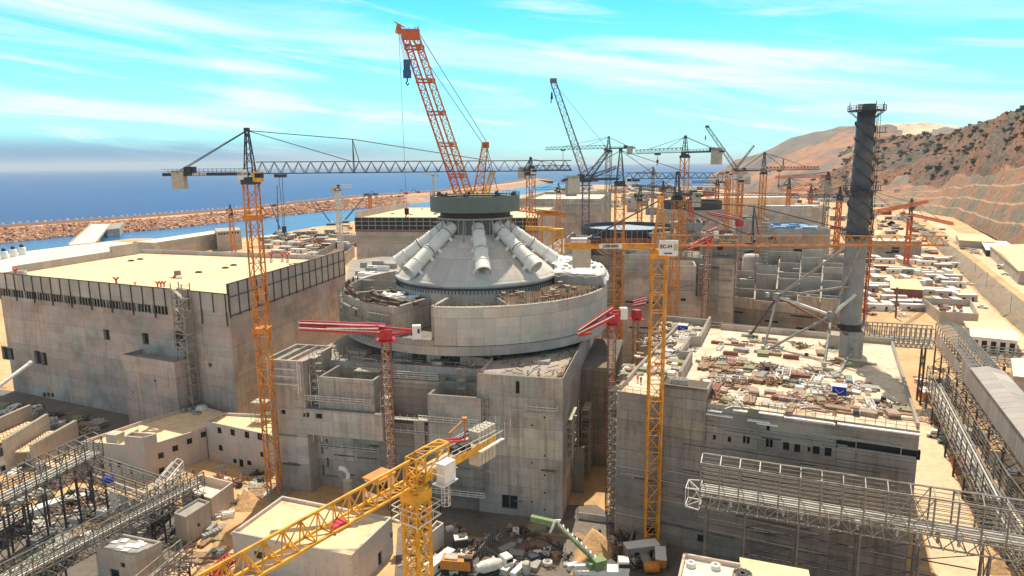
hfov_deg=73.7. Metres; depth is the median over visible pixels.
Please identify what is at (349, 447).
scaffold bracket
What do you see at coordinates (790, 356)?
beam stack
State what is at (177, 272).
crate
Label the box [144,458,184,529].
pipe gallery
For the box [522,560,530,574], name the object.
barrel tank
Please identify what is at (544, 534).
timber stack
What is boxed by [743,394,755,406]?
timber stack
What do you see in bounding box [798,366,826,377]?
scrap heap
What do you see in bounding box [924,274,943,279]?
site cabin
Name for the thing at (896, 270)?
site cabin
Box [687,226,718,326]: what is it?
placing boom
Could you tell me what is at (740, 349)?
panel stack
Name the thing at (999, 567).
soil mound
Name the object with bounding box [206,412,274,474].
office wing
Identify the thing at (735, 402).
scrap heap
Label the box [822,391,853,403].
scrap heap
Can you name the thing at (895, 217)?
site cabin
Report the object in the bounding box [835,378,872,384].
rebar bundle
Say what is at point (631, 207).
block
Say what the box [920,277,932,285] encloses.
site cabin
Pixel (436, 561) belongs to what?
site cabin
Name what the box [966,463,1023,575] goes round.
pipe rack
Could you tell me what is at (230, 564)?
lattice section
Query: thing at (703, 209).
reactor building
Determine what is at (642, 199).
tower crane
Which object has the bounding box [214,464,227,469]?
scrap heap
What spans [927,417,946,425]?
scrap heap
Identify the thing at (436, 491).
scaffold bracket
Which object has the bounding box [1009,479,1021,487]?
panel stack
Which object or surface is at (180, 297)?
scaffold stair tower
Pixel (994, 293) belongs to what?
bank
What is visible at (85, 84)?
sky
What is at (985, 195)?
scrub hill
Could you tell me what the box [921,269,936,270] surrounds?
site cabin
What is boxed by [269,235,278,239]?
site cabin
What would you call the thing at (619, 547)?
scrap heap
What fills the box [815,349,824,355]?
timber stack
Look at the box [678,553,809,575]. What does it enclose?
corner building
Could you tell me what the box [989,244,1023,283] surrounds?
shed
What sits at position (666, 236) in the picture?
unfinished block
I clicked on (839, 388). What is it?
sheeted box
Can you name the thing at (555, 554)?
crate
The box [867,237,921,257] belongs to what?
litter topped block
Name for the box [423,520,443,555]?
site hut
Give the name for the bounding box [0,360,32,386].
pipe boom
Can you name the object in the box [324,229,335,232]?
site cabin
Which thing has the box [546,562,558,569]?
scrap heap
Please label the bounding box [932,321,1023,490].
pipe gallery
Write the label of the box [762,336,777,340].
block row
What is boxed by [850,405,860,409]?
timber stack
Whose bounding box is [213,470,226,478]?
scrap heap
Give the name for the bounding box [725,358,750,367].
scrap heap
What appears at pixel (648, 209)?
block
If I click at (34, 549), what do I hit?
pipe gallery
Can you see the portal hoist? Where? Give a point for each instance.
(541, 228)
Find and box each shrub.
[951,165,959,170]
[969,158,976,163]
[1014,146,1021,150]
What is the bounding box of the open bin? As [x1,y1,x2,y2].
[182,474,234,519]
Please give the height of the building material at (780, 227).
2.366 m
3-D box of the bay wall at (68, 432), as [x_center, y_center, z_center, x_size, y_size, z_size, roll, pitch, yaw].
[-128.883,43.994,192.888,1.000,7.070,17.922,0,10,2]
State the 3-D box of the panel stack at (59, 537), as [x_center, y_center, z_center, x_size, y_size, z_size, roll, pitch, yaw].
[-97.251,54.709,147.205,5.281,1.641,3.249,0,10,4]
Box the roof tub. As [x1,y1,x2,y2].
[17,270,27,274]
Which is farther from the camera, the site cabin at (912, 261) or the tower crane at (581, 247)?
the site cabin at (912, 261)
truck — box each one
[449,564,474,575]
[473,551,513,575]
[655,546,666,569]
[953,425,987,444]
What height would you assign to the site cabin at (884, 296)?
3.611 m
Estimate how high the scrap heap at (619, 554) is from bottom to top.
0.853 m
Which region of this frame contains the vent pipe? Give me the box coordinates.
[338,465,354,503]
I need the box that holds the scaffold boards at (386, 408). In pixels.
[380,387,391,435]
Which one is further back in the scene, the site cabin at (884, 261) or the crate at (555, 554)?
the site cabin at (884, 261)
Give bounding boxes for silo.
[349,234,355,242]
[742,254,758,279]
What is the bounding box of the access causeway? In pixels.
[68,222,123,245]
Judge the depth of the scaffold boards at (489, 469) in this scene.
156.26 m
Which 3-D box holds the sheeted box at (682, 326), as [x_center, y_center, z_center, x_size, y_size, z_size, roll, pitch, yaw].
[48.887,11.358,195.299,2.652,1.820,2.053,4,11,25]
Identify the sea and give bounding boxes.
[0,163,730,224]
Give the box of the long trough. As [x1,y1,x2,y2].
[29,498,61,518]
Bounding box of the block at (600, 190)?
[586,189,604,191]
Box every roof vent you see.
[192,411,200,414]
[195,404,207,411]
[268,252,273,261]
[686,559,695,568]
[710,562,720,570]
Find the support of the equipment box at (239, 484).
on the ground at (594, 484)
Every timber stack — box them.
[65,529,90,538]
[78,421,96,428]
[83,522,100,530]
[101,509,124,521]
[171,557,213,569]
[183,558,201,564]
[188,551,212,558]
[197,537,212,548]
[212,545,229,559]
[249,488,265,491]
[249,490,264,496]
[539,532,566,537]
[571,532,584,541]
[695,359,715,363]
[697,362,712,370]
[707,371,717,378]
[712,364,730,368]
[720,367,739,372]
[726,365,742,368]
[732,384,751,390]
[741,375,763,383]
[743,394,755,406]
[762,340,779,343]
[769,351,781,355]
[783,402,829,413]
[785,402,796,413]
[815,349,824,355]
[823,403,851,410]
[834,356,844,363]
[836,410,859,414]
[842,400,853,406]
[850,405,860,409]
[855,387,875,392]
[858,361,877,365]
[876,408,920,416]
[883,415,929,422]
[963,495,975,506]
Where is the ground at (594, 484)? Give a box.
[0,184,1023,575]
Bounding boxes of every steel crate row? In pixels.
[211,509,234,519]
[715,374,747,384]
[716,343,723,350]
[761,399,788,409]
[781,367,791,379]
[799,378,829,388]
[809,374,822,383]
[810,387,831,395]
[819,371,844,378]
[863,395,874,405]
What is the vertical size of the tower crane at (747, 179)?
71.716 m
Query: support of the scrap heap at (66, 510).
on the gallery yard at (87, 566)
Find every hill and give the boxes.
[710,122,964,198]
[807,111,1023,244]
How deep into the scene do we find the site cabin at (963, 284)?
433.16 m
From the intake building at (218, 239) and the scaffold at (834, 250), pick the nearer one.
the scaffold at (834, 250)
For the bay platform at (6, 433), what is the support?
on the shaded yard at (115, 419)
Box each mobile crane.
[270,203,281,231]
[273,186,283,234]
[314,201,335,225]
[341,196,364,222]
[530,514,629,575]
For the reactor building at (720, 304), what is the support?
on the ground at (594, 484)
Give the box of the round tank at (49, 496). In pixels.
[35,489,54,503]
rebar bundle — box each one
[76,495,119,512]
[741,341,766,343]
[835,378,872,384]
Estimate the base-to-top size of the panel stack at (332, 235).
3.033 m
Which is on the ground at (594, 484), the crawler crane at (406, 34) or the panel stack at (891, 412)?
the crawler crane at (406, 34)
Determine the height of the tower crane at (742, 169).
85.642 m
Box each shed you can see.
[889,279,923,297]
[956,233,994,248]
[963,321,1007,333]
[969,327,1018,353]
[982,241,1010,256]
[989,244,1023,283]
[1010,358,1023,391]
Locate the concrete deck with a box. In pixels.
[346,255,400,280]
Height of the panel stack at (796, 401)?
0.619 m
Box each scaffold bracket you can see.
[302,395,372,404]
[319,442,379,451]
[386,415,427,421]
[387,427,428,434]
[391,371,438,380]
[418,415,478,424]
[432,488,484,498]
[526,403,557,411]
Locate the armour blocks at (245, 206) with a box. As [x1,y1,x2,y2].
[1,177,552,224]
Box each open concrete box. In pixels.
[314,242,354,264]
[922,298,978,324]
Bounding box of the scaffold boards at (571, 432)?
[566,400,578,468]
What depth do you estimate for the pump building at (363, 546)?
136.35 m
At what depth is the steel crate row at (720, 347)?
175.31 m
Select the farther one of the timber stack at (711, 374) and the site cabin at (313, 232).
the site cabin at (313, 232)
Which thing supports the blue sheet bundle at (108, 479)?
in the pipe gallery at (113, 497)
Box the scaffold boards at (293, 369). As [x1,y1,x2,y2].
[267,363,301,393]
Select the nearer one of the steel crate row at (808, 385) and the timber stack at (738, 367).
the steel crate row at (808, 385)
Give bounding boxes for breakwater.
[4,180,552,241]
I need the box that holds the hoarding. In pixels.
[479,522,498,559]
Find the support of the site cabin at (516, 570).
on the yard at (477, 523)
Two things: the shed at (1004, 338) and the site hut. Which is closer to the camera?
the site hut
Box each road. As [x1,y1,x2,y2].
[0,178,552,228]
[877,217,1023,357]
[906,211,1023,293]
[914,415,990,575]
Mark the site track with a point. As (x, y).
(876, 232)
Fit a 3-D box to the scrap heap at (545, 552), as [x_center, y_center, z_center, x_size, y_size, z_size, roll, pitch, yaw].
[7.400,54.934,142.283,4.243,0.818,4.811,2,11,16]
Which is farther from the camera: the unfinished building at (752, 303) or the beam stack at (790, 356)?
the unfinished building at (752, 303)
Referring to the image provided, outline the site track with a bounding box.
[843,220,898,253]
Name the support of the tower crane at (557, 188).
on the ground at (594, 484)
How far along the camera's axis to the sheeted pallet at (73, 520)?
156.31 m
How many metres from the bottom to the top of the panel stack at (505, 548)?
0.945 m
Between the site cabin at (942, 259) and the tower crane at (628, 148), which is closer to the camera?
the tower crane at (628, 148)
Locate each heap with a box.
[0,404,21,413]
[3,516,54,539]
[16,400,44,406]
[16,520,48,536]
[26,549,61,575]
[48,411,66,416]
[49,416,58,421]
[52,504,74,513]
[54,501,98,517]
[56,492,82,510]
[56,494,95,511]
[62,414,94,423]
[82,426,100,430]
[166,524,175,535]
[180,541,198,548]
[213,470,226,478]
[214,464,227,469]
[221,473,251,486]
[231,494,238,506]
[243,475,265,488]
[248,469,263,477]
[291,242,315,247]
[304,237,322,242]
[310,239,327,243]
[455,545,480,553]
[461,540,485,554]
[506,525,532,536]
[519,527,540,538]
[521,540,540,551]
[541,546,553,556]
[545,541,573,560]
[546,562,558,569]
[597,249,621,255]
[606,529,630,544]
[608,535,616,543]
[612,552,633,561]
[618,541,648,557]
[629,560,642,573]
[638,329,661,338]
[640,336,659,344]
[654,340,677,345]
[657,325,676,330]
[686,218,707,222]
[697,355,710,361]
[707,363,729,372]
[707,388,726,400]
[709,377,731,385]
[714,370,744,378]
[721,372,752,383]
[721,379,753,388]
[724,395,755,408]
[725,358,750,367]
[730,387,763,394]
[732,342,754,346]
[753,361,778,369]
[755,374,777,383]
[756,363,774,372]
[759,345,789,351]
[762,374,792,385]
[767,371,783,378]
[775,365,801,372]
[781,390,812,397]
[785,390,817,401]
[786,340,802,344]
[791,341,813,348]
[791,401,813,410]
[797,364,814,371]
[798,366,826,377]
[813,369,842,377]
[813,393,849,407]
[818,347,837,353]
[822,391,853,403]
[824,392,857,402]
[843,380,864,386]
[859,402,883,414]
[876,398,905,408]
[885,400,909,406]
[897,312,910,317]
[919,408,935,415]
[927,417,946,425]
[981,467,998,478]
[987,456,1009,464]
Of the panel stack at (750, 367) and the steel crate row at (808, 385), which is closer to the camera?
the steel crate row at (808, 385)
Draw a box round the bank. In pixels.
[898,214,1023,333]
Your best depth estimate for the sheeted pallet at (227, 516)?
157.72 m
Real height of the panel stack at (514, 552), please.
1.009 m
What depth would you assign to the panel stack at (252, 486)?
172.09 m
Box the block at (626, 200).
[621,197,630,204]
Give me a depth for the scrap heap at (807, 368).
157.88 m
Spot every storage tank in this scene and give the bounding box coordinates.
[0,248,8,258]
[9,246,17,256]
[18,244,26,254]
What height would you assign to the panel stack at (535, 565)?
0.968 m
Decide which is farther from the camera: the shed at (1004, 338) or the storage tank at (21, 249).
the storage tank at (21, 249)
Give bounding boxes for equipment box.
[67,490,74,496]
[68,499,76,506]
[236,481,242,487]
[257,477,263,482]
[853,409,858,416]
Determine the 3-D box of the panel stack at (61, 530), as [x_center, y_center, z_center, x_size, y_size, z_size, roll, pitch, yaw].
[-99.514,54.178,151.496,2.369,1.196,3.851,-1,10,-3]
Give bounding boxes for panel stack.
[0,402,11,408]
[10,496,28,508]
[25,527,57,545]
[32,407,43,412]
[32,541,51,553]
[45,534,74,542]
[50,422,58,428]
[51,525,63,529]
[55,525,72,533]
[56,422,67,428]
[69,415,84,419]
[69,418,85,422]
[79,429,91,435]
[88,418,108,428]
[122,518,147,534]
[171,537,184,544]
[203,521,217,532]
[206,548,226,557]
[212,534,223,541]
[241,468,255,475]
[248,483,265,490]
[262,239,274,243]
[264,493,278,501]
[328,234,336,237]
[453,528,458,533]
[474,538,481,546]
[497,543,513,552]
[508,548,524,559]
[517,538,522,544]
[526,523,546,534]
[530,559,541,572]
[620,372,629,375]
[622,363,635,367]
[633,366,646,372]
[640,554,650,562]
[654,349,660,355]
[666,358,684,365]
[671,366,680,371]
[692,327,702,330]
[709,368,721,373]
[715,361,734,365]
[720,387,728,393]
[720,394,735,403]
[731,339,738,343]
[733,346,749,352]
[736,359,751,365]
[737,357,746,360]
[743,363,755,370]
[748,387,758,395]
[749,338,758,341]
[757,349,768,356]
[764,389,775,394]
[782,382,795,386]
[787,400,803,403]
[791,389,806,392]
[799,392,812,396]
[806,404,820,408]
[817,396,825,401]
[839,361,861,367]
[846,388,851,395]
[859,384,879,390]
[860,408,877,417]
[884,408,901,417]
[892,405,911,412]
[916,307,924,311]
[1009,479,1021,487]
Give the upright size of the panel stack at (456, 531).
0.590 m
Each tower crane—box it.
[162,128,571,500]
[195,416,510,575]
[225,204,236,251]
[298,320,420,509]
[332,184,352,280]
[363,193,377,208]
[422,174,438,194]
[518,157,571,237]
[533,183,564,240]
[546,136,635,221]
[563,149,714,339]
[564,197,948,545]
[603,249,626,339]
[631,186,667,221]
[634,135,724,260]
[634,171,702,333]
[636,167,657,221]
[640,180,673,207]
[682,191,799,217]
[692,174,726,199]
[711,175,750,217]
[718,171,747,229]
[734,152,819,263]
[774,171,833,227]
[779,178,818,205]
[779,184,819,203]
[791,186,847,252]
[861,191,927,325]
[899,198,953,265]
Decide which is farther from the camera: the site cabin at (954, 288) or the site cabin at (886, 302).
the site cabin at (954, 288)
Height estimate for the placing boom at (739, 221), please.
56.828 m
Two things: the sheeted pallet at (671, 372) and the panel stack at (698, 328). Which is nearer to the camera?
the sheeted pallet at (671, 372)
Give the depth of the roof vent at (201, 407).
203.59 m
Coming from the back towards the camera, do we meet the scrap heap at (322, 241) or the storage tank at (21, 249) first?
the scrap heap at (322, 241)
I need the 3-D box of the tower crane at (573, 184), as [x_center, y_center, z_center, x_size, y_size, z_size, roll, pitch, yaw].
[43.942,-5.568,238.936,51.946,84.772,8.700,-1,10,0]
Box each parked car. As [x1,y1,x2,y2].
[523,552,545,561]
[937,437,954,443]
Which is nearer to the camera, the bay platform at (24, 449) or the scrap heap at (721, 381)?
the scrap heap at (721, 381)
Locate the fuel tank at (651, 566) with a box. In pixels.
[643,561,659,572]
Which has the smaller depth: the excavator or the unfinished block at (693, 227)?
the excavator
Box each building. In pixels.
[36,453,86,486]
[80,405,222,479]
[95,533,164,575]
[133,227,241,250]
[174,498,211,543]
[232,496,392,575]
[264,190,622,520]
[548,221,734,338]
[614,316,920,575]
[621,249,663,364]
[658,199,727,229]
[664,261,695,333]
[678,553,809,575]
[718,222,830,263]
[733,249,843,331]
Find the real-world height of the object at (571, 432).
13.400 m
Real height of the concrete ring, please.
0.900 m
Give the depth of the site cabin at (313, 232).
807.21 m
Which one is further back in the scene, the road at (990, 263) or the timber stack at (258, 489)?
the road at (990, 263)
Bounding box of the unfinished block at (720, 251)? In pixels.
[700,230,737,323]
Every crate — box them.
[174,270,180,275]
[460,528,466,532]
[509,532,514,538]
[552,550,560,560]
[828,392,836,396]
[873,409,882,415]
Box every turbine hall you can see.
[0,243,347,424]
[354,202,554,258]
[520,192,610,241]
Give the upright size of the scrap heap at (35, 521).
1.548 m
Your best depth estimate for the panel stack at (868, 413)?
128.65 m
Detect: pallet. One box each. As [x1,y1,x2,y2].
[69,515,83,523]
[95,506,112,516]
[222,510,233,519]
[445,524,453,531]
[513,527,518,534]
[607,559,616,563]
[667,370,675,375]
[670,376,681,384]
[676,377,687,385]
[794,384,804,389]
[852,389,860,393]
[1005,467,1016,474]
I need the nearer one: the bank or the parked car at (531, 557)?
the parked car at (531, 557)
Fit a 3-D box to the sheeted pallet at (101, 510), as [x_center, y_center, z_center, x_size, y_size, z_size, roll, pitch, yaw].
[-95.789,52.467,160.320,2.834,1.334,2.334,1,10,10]
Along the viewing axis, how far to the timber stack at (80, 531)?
150.57 m
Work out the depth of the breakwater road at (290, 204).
1206.14 m
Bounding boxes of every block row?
[201,526,222,539]
[716,356,736,360]
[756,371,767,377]
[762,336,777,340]
[778,396,795,400]
[830,371,840,378]
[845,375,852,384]
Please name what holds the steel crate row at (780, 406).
on the auxiliary building at (697, 423)
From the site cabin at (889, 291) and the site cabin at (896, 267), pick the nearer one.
the site cabin at (889, 291)
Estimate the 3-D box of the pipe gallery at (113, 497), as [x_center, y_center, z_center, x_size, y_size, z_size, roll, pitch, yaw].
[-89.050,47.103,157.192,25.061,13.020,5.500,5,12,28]
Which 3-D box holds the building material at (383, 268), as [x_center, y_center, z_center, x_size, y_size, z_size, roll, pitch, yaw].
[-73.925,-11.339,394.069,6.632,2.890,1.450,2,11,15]
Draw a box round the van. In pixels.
[926,428,947,437]
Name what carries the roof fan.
on the corner building at (754, 567)
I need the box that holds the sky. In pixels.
[0,0,1023,170]
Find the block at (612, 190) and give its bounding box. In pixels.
[608,189,621,192]
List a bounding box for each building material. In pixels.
[358,272,371,276]
[360,262,366,267]
[365,267,376,272]
[372,260,383,265]
[378,266,389,270]
[384,263,396,268]
[774,226,785,228]
[802,227,815,230]
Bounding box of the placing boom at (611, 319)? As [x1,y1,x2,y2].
[576,305,627,507]
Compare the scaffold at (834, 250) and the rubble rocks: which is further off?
the rubble rocks
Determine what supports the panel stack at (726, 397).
on the auxiliary building at (697, 423)
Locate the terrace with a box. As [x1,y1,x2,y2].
[906,210,1023,300]
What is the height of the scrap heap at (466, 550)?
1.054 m
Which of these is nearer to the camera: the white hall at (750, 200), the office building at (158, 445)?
the office building at (158, 445)
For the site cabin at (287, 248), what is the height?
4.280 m
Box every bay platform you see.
[0,421,29,452]
[15,429,52,465]
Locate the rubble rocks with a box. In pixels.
[0,195,404,243]
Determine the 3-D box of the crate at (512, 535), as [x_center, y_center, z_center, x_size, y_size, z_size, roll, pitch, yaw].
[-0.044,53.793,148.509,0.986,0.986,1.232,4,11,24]
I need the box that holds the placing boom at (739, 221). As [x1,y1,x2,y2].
[707,211,745,296]
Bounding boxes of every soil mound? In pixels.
[1,471,34,488]
[212,518,240,553]
[235,490,264,511]
[570,528,614,574]
[976,557,1015,574]
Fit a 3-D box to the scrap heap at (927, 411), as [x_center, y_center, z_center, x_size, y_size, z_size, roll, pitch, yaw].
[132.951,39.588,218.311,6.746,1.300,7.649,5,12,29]
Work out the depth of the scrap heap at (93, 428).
211.68 m
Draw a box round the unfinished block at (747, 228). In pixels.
[729,215,768,263]
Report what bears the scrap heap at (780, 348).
on the auxiliary building at (697, 423)
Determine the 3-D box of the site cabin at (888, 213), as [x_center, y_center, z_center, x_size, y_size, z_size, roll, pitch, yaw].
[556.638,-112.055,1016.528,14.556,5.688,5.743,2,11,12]
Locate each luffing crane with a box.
[550,78,616,227]
[705,125,754,214]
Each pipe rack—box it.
[923,366,1009,505]
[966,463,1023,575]
[982,345,1023,370]
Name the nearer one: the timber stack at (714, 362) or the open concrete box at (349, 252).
the timber stack at (714, 362)
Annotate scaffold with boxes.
[249,397,269,423]
[309,350,323,436]
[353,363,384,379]
[456,366,466,395]
[482,395,489,421]
[581,399,592,478]
[607,380,619,522]
[675,236,693,260]
[697,230,711,305]
[754,220,770,270]
[829,243,842,254]
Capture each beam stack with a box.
[711,340,723,343]
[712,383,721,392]
[722,350,738,355]
[728,357,735,364]
[770,394,803,401]
[783,354,799,359]
[787,372,810,377]
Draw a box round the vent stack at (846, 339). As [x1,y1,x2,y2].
[741,101,886,371]
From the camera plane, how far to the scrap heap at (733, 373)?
154.18 m
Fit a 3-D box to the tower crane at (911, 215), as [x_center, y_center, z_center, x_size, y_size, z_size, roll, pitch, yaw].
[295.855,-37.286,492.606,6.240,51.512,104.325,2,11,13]
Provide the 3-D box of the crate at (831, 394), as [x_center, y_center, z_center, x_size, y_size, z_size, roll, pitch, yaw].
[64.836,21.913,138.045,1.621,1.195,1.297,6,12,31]
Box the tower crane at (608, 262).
[603,249,626,339]
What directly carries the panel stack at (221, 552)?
on the ground at (594, 484)
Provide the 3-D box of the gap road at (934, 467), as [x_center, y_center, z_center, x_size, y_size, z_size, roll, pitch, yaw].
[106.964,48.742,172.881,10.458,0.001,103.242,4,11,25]
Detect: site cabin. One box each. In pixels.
[260,244,273,248]
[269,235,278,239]
[270,241,285,244]
[271,249,284,253]
[279,246,292,250]
[287,234,296,238]
[287,241,300,244]
[291,248,306,252]
[306,230,317,234]
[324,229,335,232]
[324,239,338,242]
[424,547,454,574]
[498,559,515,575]
[510,561,522,575]
[566,561,584,570]
[580,186,593,189]
[623,538,659,558]
[703,186,714,190]
[818,198,830,201]
[829,215,845,220]
[864,284,878,291]
[867,282,889,287]
[867,297,877,302]
[867,303,893,311]
[869,284,889,290]
[871,275,889,281]
[873,203,885,206]
[873,265,887,270]
[874,258,894,263]
[880,211,891,214]
[880,294,907,299]
[880,300,893,309]
[882,288,894,294]
[885,230,895,233]
[886,268,902,273]
[888,266,905,267]
[889,299,913,306]
[892,216,901,219]
[896,257,902,263]
[898,274,910,278]
[899,303,924,310]
[901,259,919,263]
[902,268,921,274]
[912,255,922,259]
[913,270,920,275]
[916,260,937,265]
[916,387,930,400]
[918,280,925,285]
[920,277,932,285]
[921,249,937,252]
[921,256,936,260]
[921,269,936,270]
[921,271,943,276]
[923,287,943,288]
[923,288,947,294]
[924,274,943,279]
[933,257,949,262]
[933,263,952,269]
[933,289,954,297]
[935,277,959,280]
[936,275,949,282]
[940,262,957,267]
[941,268,953,273]
[941,281,966,287]
[944,274,962,280]
[944,288,959,296]
[947,286,959,291]
[955,293,977,300]
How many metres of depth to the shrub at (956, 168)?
1062.22 m
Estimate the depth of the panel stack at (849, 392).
140.27 m
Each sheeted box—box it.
[678,323,687,329]
[832,383,846,395]
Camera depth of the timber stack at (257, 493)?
167.83 m
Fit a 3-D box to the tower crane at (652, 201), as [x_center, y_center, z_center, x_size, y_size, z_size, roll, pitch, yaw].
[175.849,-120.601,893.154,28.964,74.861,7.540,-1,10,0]
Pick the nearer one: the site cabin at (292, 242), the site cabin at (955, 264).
the site cabin at (955, 264)
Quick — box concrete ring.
[543,558,551,566]
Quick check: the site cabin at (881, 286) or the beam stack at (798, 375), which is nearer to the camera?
the beam stack at (798, 375)
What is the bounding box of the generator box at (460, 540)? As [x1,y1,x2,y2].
[453,533,468,550]
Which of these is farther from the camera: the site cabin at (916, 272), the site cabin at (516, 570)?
the site cabin at (916, 272)
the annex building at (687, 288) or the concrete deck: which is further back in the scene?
the concrete deck
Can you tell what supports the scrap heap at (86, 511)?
on the gallery yard at (87, 566)
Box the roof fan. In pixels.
[732,567,752,575]
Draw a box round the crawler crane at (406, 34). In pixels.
[394,21,497,217]
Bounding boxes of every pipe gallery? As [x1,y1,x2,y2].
[0,432,108,566]
[0,469,206,575]
[0,502,37,546]
[0,534,81,575]
[81,455,171,536]
[135,539,194,575]
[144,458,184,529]
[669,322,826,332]
[685,452,1023,575]
[861,321,936,404]
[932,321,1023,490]
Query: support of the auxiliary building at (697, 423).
on the ground at (594, 484)
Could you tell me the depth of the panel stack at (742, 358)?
164.09 m
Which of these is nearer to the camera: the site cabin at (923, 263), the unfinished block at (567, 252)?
the unfinished block at (567, 252)
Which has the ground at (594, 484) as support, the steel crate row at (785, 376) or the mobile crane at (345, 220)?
the mobile crane at (345, 220)
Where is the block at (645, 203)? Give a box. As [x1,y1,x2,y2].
[628,199,648,205]
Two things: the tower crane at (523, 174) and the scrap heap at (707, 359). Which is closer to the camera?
the scrap heap at (707, 359)
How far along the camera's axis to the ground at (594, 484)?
190.74 m
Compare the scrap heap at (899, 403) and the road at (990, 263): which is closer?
the scrap heap at (899, 403)
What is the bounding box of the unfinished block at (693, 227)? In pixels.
[672,218,702,248]
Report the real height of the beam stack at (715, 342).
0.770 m
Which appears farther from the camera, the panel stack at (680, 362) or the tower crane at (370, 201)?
the tower crane at (370, 201)
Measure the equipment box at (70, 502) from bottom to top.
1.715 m
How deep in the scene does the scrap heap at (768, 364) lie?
159.94 m
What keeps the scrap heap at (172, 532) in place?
on the gallery yard at (87, 566)
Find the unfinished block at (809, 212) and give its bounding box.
[744,205,818,224]
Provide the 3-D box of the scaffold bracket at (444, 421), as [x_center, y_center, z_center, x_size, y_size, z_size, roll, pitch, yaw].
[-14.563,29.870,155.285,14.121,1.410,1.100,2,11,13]
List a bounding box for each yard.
[0,389,129,465]
[0,487,216,575]
[394,505,738,575]
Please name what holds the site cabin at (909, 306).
on the ground at (594, 484)
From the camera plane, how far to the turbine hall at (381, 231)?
468.62 m
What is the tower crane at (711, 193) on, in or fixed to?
on the ground at (594, 484)
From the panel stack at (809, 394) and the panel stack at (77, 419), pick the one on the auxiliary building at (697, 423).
the panel stack at (809, 394)
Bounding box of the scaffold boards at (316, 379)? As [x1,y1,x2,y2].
[309,371,324,441]
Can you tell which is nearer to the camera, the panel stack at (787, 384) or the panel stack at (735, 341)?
the panel stack at (787, 384)
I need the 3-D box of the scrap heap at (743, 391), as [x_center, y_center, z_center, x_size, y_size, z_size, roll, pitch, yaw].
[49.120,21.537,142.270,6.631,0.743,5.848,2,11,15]
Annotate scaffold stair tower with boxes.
[169,282,200,409]
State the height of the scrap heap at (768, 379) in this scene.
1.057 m
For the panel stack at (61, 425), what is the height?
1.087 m
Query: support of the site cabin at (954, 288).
on the road at (989, 314)
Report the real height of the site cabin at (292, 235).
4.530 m
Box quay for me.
[0,241,130,272]
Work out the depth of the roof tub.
241.41 m
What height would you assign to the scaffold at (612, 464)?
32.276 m
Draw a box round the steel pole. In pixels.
[895,287,897,317]
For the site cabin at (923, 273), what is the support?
on the ground at (594, 484)
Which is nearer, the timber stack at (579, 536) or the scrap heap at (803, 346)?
the timber stack at (579, 536)
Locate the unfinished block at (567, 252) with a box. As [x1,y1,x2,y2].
[564,232,592,255]
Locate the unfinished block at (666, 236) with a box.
[652,228,675,260]
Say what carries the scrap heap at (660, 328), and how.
on the auxiliary building at (697, 423)
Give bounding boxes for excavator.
[440,545,498,575]
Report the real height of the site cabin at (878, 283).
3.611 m
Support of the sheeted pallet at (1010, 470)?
on the ground at (594, 484)
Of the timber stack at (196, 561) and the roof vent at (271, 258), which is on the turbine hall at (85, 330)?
the roof vent at (271, 258)
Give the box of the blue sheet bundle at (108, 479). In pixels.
[102,475,114,483]
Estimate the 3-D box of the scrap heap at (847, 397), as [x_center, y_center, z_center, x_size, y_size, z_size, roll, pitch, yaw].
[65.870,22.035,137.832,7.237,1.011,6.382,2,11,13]
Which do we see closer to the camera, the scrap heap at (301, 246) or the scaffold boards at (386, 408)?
the scaffold boards at (386, 408)
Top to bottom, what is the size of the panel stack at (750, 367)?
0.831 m
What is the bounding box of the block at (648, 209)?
[645,206,656,214]
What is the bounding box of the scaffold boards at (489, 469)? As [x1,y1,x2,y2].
[484,421,491,486]
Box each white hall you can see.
[706,196,794,214]
[759,204,824,225]
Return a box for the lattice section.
[206,553,235,575]
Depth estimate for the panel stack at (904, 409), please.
131.03 m
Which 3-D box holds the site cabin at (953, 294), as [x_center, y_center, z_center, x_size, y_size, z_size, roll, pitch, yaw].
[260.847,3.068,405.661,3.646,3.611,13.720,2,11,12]
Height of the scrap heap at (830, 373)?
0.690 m
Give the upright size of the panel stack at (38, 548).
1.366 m
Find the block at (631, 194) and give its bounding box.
[630,193,655,196]
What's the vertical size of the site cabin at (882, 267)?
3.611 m
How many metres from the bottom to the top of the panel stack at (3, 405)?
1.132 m
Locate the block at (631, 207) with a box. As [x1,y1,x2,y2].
[627,203,639,211]
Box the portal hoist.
[525,226,563,254]
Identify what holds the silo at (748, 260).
on the ground at (594, 484)
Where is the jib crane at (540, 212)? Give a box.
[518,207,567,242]
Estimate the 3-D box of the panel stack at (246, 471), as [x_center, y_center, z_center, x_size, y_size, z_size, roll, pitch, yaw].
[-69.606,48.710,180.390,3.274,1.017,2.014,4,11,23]
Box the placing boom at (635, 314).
[628,296,646,365]
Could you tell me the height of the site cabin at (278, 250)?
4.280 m
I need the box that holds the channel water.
[0,182,563,253]
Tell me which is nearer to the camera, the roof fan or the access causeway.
the roof fan
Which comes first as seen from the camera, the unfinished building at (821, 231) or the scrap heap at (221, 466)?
the scrap heap at (221, 466)
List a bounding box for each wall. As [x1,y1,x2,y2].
[0,178,551,227]
[0,405,32,445]
[1,414,50,469]
[29,420,79,468]
[578,512,633,540]
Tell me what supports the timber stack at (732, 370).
on the auxiliary building at (697, 423)
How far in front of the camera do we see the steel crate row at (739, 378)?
149.45 m

